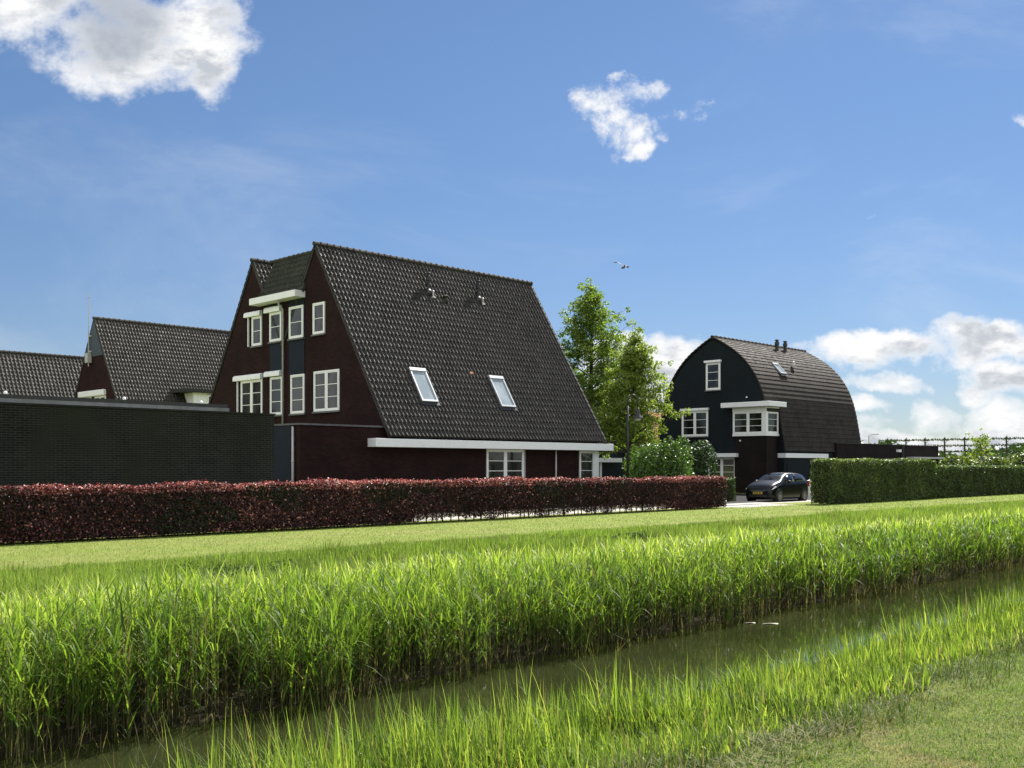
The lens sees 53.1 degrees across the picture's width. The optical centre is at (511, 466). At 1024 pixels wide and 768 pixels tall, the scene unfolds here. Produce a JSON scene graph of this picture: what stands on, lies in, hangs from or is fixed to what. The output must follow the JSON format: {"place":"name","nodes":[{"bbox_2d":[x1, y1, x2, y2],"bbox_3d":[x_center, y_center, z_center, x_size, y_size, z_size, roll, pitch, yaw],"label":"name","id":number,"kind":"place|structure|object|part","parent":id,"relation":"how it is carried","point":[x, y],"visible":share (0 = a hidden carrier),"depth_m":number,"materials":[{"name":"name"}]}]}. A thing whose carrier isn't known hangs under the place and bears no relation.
{"place":"outdoors","nodes":[
{"label":"outdoors","id":0,"kind":"place"},
{"bbox_2d":[0,562,1023,767],"bbox_3d":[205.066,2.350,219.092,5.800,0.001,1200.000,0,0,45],"label":"water","id":1,"kind":"structure","parent":0,"point":[794,626],"depth_m":11.68,"materials":[{"name":"green liquid"}]},
{"bbox_2d":[0,492,1023,767],"bbox_3d":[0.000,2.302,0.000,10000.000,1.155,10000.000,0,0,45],"label":"ground","id":2,"kind":"structure","parent":0,"point":[232,690],"depth_m":12.72,"materials":[{"name":"green plant"}]},
{"bbox_2d":[0,350,83,396],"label":"tiled house","id":3,"kind":"structure","parent":2,"relation":"on","point":[32,373],"depth_m":74.77,"materials":[{"name":"black tile"}]},
{"bbox_2d":[94,568,153,578],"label":"weed clump","id":4,"kind":"object","parent":2,"relation":"on","point":[126,572],"visible":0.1,"depth_m":15.19,"materials":[{"name":"green plant"}]},
{"bbox_2d":[0,391,275,493],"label":"garage","id":5,"kind":"structure","parent":2,"relation":"on","point":[77,441],"depth_m":27.72,"materials":[{"name":"black brick"}]},
{"bbox_2d":[74,292,229,403],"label":"brick house","id":6,"kind":"structure","parent":2,"relation":"on","point":[138,360],"depth_m":69.81,"materials":[{"name":"tile"}]},
{"bbox_2d":[94,395,105,398],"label":"window","id":7,"kind":"structure","parent":6,"relation":"in","point":[101,397],"depth_m":68.01,"materials":[{"name":"white glass"}]},
{"bbox_2d":[178,559,299,577],"bbox_3d":[-4.169,1.625,16.038,1.835,0.295,1.484,0,0,-31],"label":"weed clump","id":8,"kind":"object","parent":2,"relation":"on","point":[216,569],"visible":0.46,"depth_m":16.00,"materials":[{"name":"green plant"}]},
{"bbox_2d":[0,475,726,544],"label":"copper beech hedge","id":9,"kind":"object","parent":2,"relation":"on","point":[57,512],"visible":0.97,"depth_m":28.35,"materials":[{"name":"red plant"}]},
{"bbox_2d":[208,241,613,489],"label":"brick house","id":10,"kind":"structure","parent":2,"relation":"on","point":[344,363],"depth_m":47.19,"materials":[{"name":"tile"}]},
{"bbox_2d":[241,379,262,412],"bbox_3d":[-12.597,-3.265,49.614,1.920,1.830,0.105,0,0,44],"label":"window","id":11,"kind":"structure","parent":10,"relation":"in","point":[251,390],"depth_m":49.52,"materials":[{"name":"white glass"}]},
{"bbox_2d":[250,315,262,347],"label":"window","id":12,"kind":"structure","parent":10,"relation":"in","point":[257,320],"depth_m":49.25,"materials":[{"name":"white glass"}]},
{"bbox_2d":[268,311,281,343],"bbox_3d":[-11.098,-6.518,48.058,1.120,1.445,0.160,0,0,45],"label":"window","id":13,"kind":"structure","parent":10,"relation":"in","point":[273,338],"depth_m":48.08,"materials":[{"name":"white glass"}]},
{"bbox_2d":[270,376,281,416],"bbox_3d":[-11.065,-3.277,48.070,1.150,1.865,0.160,0,0,45],"label":"window","id":14,"kind":"structure","parent":10,"relation":"in","point":[275,382],"depth_m":48.09,"materials":[{"name":"white glass"}]},
{"bbox_2d":[274,426,291,489],"bbox_3d":[-9.478,0.080,40.846,2.420,3.340,0.060,0,0,45],"label":"annex door panel","id":15,"kind":"structure","parent":10,"relation":"in","point":[282,434],"depth_m":40.38,"materials":[{"name":"wood"}]},
{"bbox_2d":[287,305,304,340],"bbox_3d":[-9.882,-6.568,46.863,1.250,1.545,0.160,0,0,45],"label":"window","id":16,"kind":"structure","parent":10,"relation":"in","point":[296,325],"depth_m":46.81,"materials":[{"name":"white glass"}]},
{"bbox_2d":[288,374,305,415],"bbox_3d":[-9.814,-3.277,46.840,1.220,1.865,0.160,0,0,45],"label":"window","id":17,"kind":"structure","parent":10,"relation":"in","point":[297,382],"depth_m":46.87,"materials":[{"name":"white glass"}]},
{"bbox_2d":[311,301,325,336],"bbox_3d":[-8.615,-6.573,45.662,1.020,1.475,0.160,0,0,45],"label":"window","id":18,"kind":"structure","parent":10,"relation":"in","point":[318,308],"depth_m":45.65,"materials":[{"name":"white glass"}]},
{"bbox_2d":[312,369,340,413],"bbox_3d":[-8.205,-3.312,45.259,2.030,1.875,0.160,0,0,45],"label":"window","id":19,"kind":"structure","parent":10,"relation":"in","point":[326,383],"depth_m":45.22,"materials":[{"name":"white glass"}]},
{"bbox_2d":[408,367,440,405],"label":"roof window","id":20,"kind":"structure","parent":10,"relation":"in","point":[420,378],"depth_m":45.11,"materials":[{"name":"glass"}]},
{"bbox_2d":[487,375,517,410],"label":"roof window","id":21,"kind":"structure","parent":10,"relation":"in","point":[498,384],"depth_m":48.56,"materials":[{"name":"glass"}]},
{"bbox_2d":[486,449,523,484],"bbox_3d":[-0.325,0.205,47.603,0.105,1.990,2.450,0,0,44],"label":"window","id":22,"kind":"structure","parent":10,"relation":"in","point":[499,462],"depth_m":47.53,"materials":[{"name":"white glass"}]},
{"bbox_2d":[579,451,592,482],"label":"window","id":23,"kind":"structure","parent":10,"relation":"in","point":[585,457],"depth_m":51.69,"materials":[{"name":"white glass"}]},
{"bbox_2d":[438,548,521,558],"bbox_3d":[-0.532,1.635,18.459,1.658,0.318,1.593,0,0,11],"label":"weed clump","id":24,"kind":"object","parent":2,"relation":"on","point":[473,553],"visible":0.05,"depth_m":18.40,"materials":[{"name":"green plant"}]},
{"bbox_2d":[0,506,1023,766],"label":"reed bed","id":25,"kind":"object","parent":2,"relation":"on","point":[322,614],"visible":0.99,"depth_m":11.73,"materials":[{"name":"green plant"}]},
{"bbox_2d":[33,576,1023,767],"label":"bank sedge","id":26,"kind":"object","parent":2,"relation":"on","point":[540,740],"visible":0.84,"depth_m":7.62,"materials":[{"name":"green plant"}]},
{"bbox_2d":[595,400,654,481],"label":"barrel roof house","id":27,"kind":"structure","parent":2,"relation":"on","point":[611,465],"depth_m":73.87,"materials":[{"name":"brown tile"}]},
{"bbox_2d":[597,530,678,542],"bbox_3d":[2.887,1.630,23.120,1.607,0.320,1.658,0,0,45],"label":"weed clump","id":28,"kind":"object","parent":2,"relation":"on","point":[633,535],"visible":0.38,"depth_m":23.13,"materials":[{"name":"green plant"}]},
{"bbox_2d":[645,412,661,440],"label":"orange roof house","id":29,"kind":"structure","parent":2,"relation":"on","point":[654,424],"depth_m":105.48,"materials":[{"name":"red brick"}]},
{"bbox_2d":[621,442,694,480],"bbox_3d":[7.334,0.294,51.094,3.823,3.034,2.812,0,0,-2],"label":"garden shrub","id":30,"kind":"object","parent":2,"relation":"on","point":[645,460],"visible":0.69,"depth_m":50.39,"materials":[{"name":"green plant"}]},
{"bbox_2d":[666,439,717,475],"bbox_3d":[9.516,0.178,54.114,2.837,3.261,2.755,0,0,45],"label":"garden shrub","id":31,"kind":"object","parent":2,"relation":"on","point":[700,453],"visible":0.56,"depth_m":53.51,"materials":[{"name":"green plant"}]},
{"bbox_2d":[698,477,736,501],"bbox_3d":[9.930,1.113,49.848,1.264,1.338,1.928,0,0,45],"label":"green hedge","id":32,"kind":"object","parent":2,"relation":"on","point":[731,491],"visible":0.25,"depth_m":49.89,"materials":[{"name":"green plant"}]},
{"bbox_2d":[658,335,860,492],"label":"barrel roof house","id":33,"kind":"structure","parent":2,"relation":"on","point":[759,410],"depth_m":69.03,"materials":[{"name":"brown tile"}]},
{"bbox_2d":[682,410,708,437],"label":"window","id":34,"kind":"structure","parent":33,"relation":"in","point":[696,424],"depth_m":70.00,"materials":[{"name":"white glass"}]},
{"bbox_2d":[705,362,720,391],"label":"window","id":35,"kind":"structure","parent":33,"relation":"in","point":[713,370],"depth_m":69.02,"materials":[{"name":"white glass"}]},
{"bbox_2d":[708,457,735,487],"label":"window","id":36,"kind":"structure","parent":33,"relation":"in","point":[725,465],"depth_m":68.36,"materials":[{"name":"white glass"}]},
{"bbox_2d":[732,406,778,435],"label":"bay window","id":37,"kind":"structure","parent":33,"relation":"in","point":[747,421],"depth_m":66.83,"materials":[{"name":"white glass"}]},
{"bbox_2d":[772,362,787,375],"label":"roof window","id":38,"kind":"structure","parent":33,"relation":"in","point":[776,365],"depth_m":69.52,"materials":[{"name":"glass"}]},
{"bbox_2d":[725,499,810,503],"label":"kerb","id":39,"kind":"structure","parent":2,"relation":"on","point":[761,501],"depth_m":49.95,"materials":[{"name":"concrete"}]},
{"bbox_2d":[575,620,1023,767],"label":"bank grass","id":40,"kind":"structure","parent":2,"relation":"on","point":[875,701],"depth_m":7.15,"materials":[{"name":"green plant"}]},
{"bbox_2d":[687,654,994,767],"bbox_3d":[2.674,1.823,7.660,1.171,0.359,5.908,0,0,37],"label":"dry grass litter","id":41,"kind":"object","parent":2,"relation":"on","point":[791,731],"visible":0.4,"depth_m":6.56,"materials":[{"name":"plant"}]},
{"bbox_2d":[664,643,1023,767],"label":"lawn grass","id":42,"kind":"structure","parent":2,"relation":"on","point":[937,736],"depth_m":6.66,"materials":[{"name":"green plant"}]},
{"bbox_2d":[809,457,937,503],"bbox_3d":[18.399,0.632,51.464,1.220,2.302,12.173,0,0,45],"label":"green hedge","id":43,"kind":"object","parent":2,"relation":"on","point":[837,481],"visible":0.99,"depth_m":49.92,"materials":[{"name":"green plant"}]},
{"bbox_2d":[879,439,896,443],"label":"pleached tree","id":44,"kind":"object","parent":2,"relation":"on","point":[888,440],"visible":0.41,"depth_m":101.44,"materials":[{"name":"green plant"}]},
{"bbox_2d":[833,443,944,464],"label":"garage","id":45,"kind":"structure","parent":2,"relation":"on","point":[864,451],"depth_m":76.90,"materials":[{"name":"brown brick"}]},
{"bbox_2d":[897,438,914,444],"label":"pleached tree","id":46,"kind":"object","parent":2,"relation":"on","point":[906,440],"visible":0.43,"depth_m":100.18,"materials":[{"name":"green plant"}]},
{"bbox_2d":[915,437,935,445],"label":"pleached tree","id":47,"kind":"object","parent":2,"relation":"on","point":[924,440],"visible":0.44,"depth_m":98.83,"materials":[{"name":"green plant"}]},
{"bbox_2d":[861,439,1023,464],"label":"woodland","id":48,"kind":"object","parent":2,"relation":"on","point":[1015,447],"visible":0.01,"depth_m":264.63,"materials":[{"name":"green plant"}]},
{"bbox_2d":[935,438,954,456],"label":"pleached tree","id":49,"kind":"object","parent":2,"relation":"on","point":[944,445],"visible":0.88,"depth_m":97.52,"materials":[{"name":"green plant"}]},
{"bbox_2d":[938,454,975,464],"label":"garden shrub","id":50,"kind":"object","parent":2,"relation":"on","point":[955,459],"visible":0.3,"depth_m":85.64,"materials":[{"name":"green plant"}]},
{"bbox_2d":[954,436,972,461],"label":"pleached tree","id":51,"kind":"object","parent":2,"relation":"on","point":[964,445],"visible":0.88,"depth_m":96.23,"materials":[{"name":"green plant"}]},
{"bbox_2d":[961,428,994,462],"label":"young tree","id":52,"kind":"object","parent":2,"relation":"on","point":[979,447],"visible":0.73,"depth_m":89.74,"materials":[{"name":"green plant"}]},
{"bbox_2d":[934,464,1023,497],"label":"green hedge","id":53,"kind":"object","parent":2,"relation":"on","point":[955,480],"visible":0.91,"depth_m":60.26,"materials":[{"name":"green plant"}]},
{"bbox_2d":[975,437,996,454],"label":"pleached tree","id":54,"kind":"object","parent":2,"relation":"on","point":[992,451],"visible":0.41,"depth_m":94.67,"materials":[{"name":"green plant"}]},
{"bbox_2d":[972,454,1004,465],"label":"garden shrub","id":55,"kind":"object","parent":2,"relation":"on","point":[990,459],"visible":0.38,"depth_m":84.04,"materials":[{"name":"green plant"}]},
{"bbox_2d":[996,436,1017,462],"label":"pleached tree","id":56,"kind":"object","parent":2,"relation":"on","point":[1006,438],"visible":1,"depth_m":93.58,"materials":[{"name":"green plant"}]},
{"bbox_2d":[999,450,1023,465],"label":"garden shrub","id":57,"kind":"object","parent":2,"relation":"on","point":[1018,459],"visible":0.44,"depth_m":82.94,"materials":[{"name":"green plant"}]},
{"bbox_2d":[1017,437,1023,451],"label":"pleached tree","id":58,"kind":"object","parent":2,"relation":"on","point":[1018,450],"visible":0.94,"depth_m":92.79,"materials":[{"name":"green plant"}]},
{"bbox_2d":[0,498,1023,698],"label":"rough grass","id":59,"kind":"structure","parent":0,"point":[41,579],"depth_m":19.69,"materials":[{"name":"green plant"}]},
{"bbox_2d":[0,0,1023,455],"label":"sky","id":60,"kind":"structure","parent":0,"point":[841,182],"materials":[{"name":"blue"}]},
{"bbox_2d":[414,505,634,517],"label":"garden soil","id":61,"kind":"structure","parent":0,"point":[517,510],"depth_m":39.65,"materials":[{"name":"brown soil"}]},
{"bbox_2d":[414,500,812,520],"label":"driveway","id":62,"kind":"structure","parent":0,"point":[753,504],"depth_m":43.49,"materials":[{"name":"concrete"}]},
{"bbox_2d":[644,493,811,504],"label":"street","id":63,"kind":"structure","parent":0,"point":[740,497],"depth_m":54.01,"materials":[{"name":"grey asphalt"}]},
{"bbox_2d":[556,277,649,459],"bbox_3d":[4.759,-4.849,62.130,7.355,13.209,6.949,0,0,-26],"label":"street tree","id":64,"kind":"object","parent":63,"relation":"on","point":[588,312],"visible":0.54,"depth_m":61.16,"materials":[{"name":"green plant"}]},
{"bbox_2d":[626,394,642,477],"bbox_3d":[5.760,-0.821,47.953,0.833,5.142,0.528,0,0,-19],"label":"street lamp","id":65,"kind":"object","parent":63,"relation":"on","point":[637,417],"visible":0.82,"depth_m":47.96,"materials":[{"name":"black metal"}]},
{"bbox_2d":[590,319,692,476],"bbox_3d":[6.625,-3.275,57.879,5.621,10.071,5.654,0,0,45],"label":"street tree","id":66,"kind":"object","parent":63,"relation":"on","point":[634,357],"visible":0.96,"depth_m":57.39,"materials":[{"name":"green plant"}]},
{"bbox_2d":[658,435,693,476],"bbox_3d":[8.150,0.122,50.499,1.794,3.366,1.659,0,0,45],"label":"garden shrub","id":67,"kind":"object","parent":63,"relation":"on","point":[677,448],"visible":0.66,"depth_m":50.30,"materials":[{"name":"green plant"}]},
{"bbox_2d":[746,472,809,501],"bbox_3d":[13.410,1.045,51.775,2.070,1.479,3.745,0,0,45],"label":"parked car","id":68,"kind":"object","parent":63,"relation":"on","point":[778,487],"visible":0.98,"depth_m":50.95,"materials":[{"name":"black paint"}]},
{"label":"side window","id":69,"kind":"part","parent":68,"relation":"part of","materials":[{"name":"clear glass"}]},
{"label":"side window","id":70,"kind":"part","parent":68,"relation":"part of","materials":[{"name":"black glass"}]},
{"bbox_2d":[807,480,810,498],"bbox_3d":[15.818,1.230,54.500,0.171,1.040,0.178,0,0,45],"label":"white post","id":71,"kind":"object","parent":63,"relation":"on","point":[809,495],"visible":0.39,"depth_m":54.43,"materials":[{"name":"paint"}]}
]}

